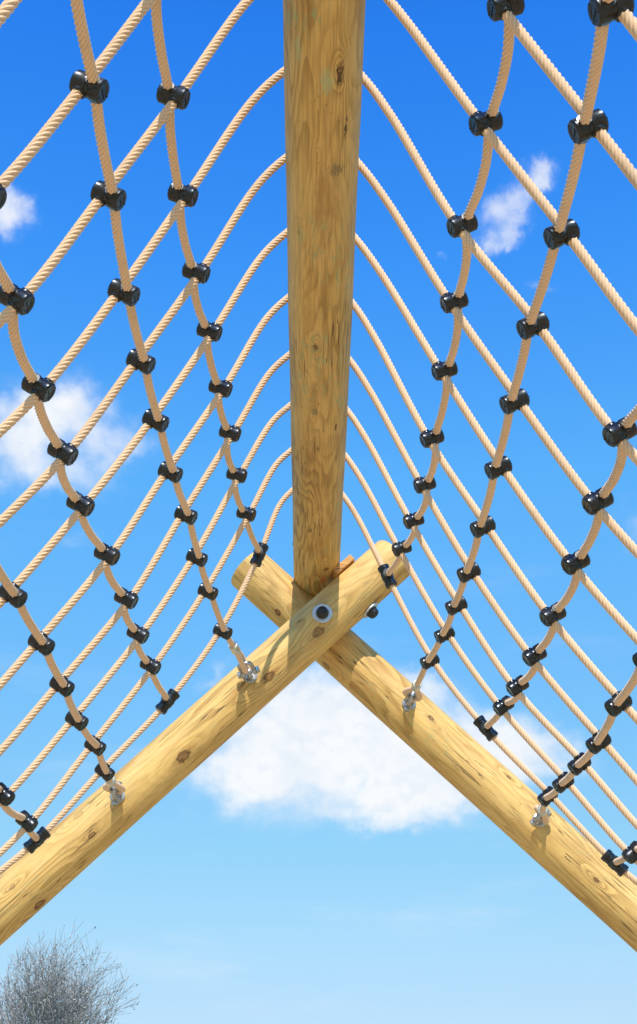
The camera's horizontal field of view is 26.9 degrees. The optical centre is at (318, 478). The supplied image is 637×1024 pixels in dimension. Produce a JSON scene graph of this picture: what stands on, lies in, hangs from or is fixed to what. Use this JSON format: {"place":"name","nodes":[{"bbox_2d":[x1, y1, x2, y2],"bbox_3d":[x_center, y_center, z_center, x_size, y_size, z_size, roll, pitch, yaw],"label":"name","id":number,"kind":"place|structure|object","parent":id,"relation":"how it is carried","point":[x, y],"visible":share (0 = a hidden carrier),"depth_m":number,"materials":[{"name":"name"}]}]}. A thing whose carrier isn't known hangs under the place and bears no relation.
{"place":"outdoors","nodes":[
{"label":"outdoors","id":0,"kind":"place"},
{"bbox_2d":[0,0,636,1023],"label":"sky","id":1,"kind":"structure","parent":0,"point":[314,868],"materials":[{"name":"blue"}]},
{"label":"ground","id":2,"kind":"structure","parent":0,"visible":0},
{"bbox_2d":[0,917,140,1023],"bbox_3d":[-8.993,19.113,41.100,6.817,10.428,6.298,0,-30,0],"label":"bare tree","id":3,"kind":"object","parent":2,"relation":"on","point":[47,999],"visible":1,"depth_m":41.98,"materials":[{"name":"grey plant"}]},
{"bbox_2d":[0,0,636,951],"bbox_3d":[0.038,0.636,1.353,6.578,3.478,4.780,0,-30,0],"label":"timber frame","id":4,"kind":"object","parent":2,"relation":"on","point":[320,604],"visible":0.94,"depth_m":3.56,"materials":[{"name":"brown wood"}]},
{"bbox_2d":[0,0,636,884],"bbox_3d":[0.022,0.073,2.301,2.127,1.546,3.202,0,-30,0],"label":"climbing net","id":5,"kind":"object","parent":4,"relation":"hanging from","point":[584,126],"visible":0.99,"depth_m":2.44,"materials":[{"name":"fabric"}]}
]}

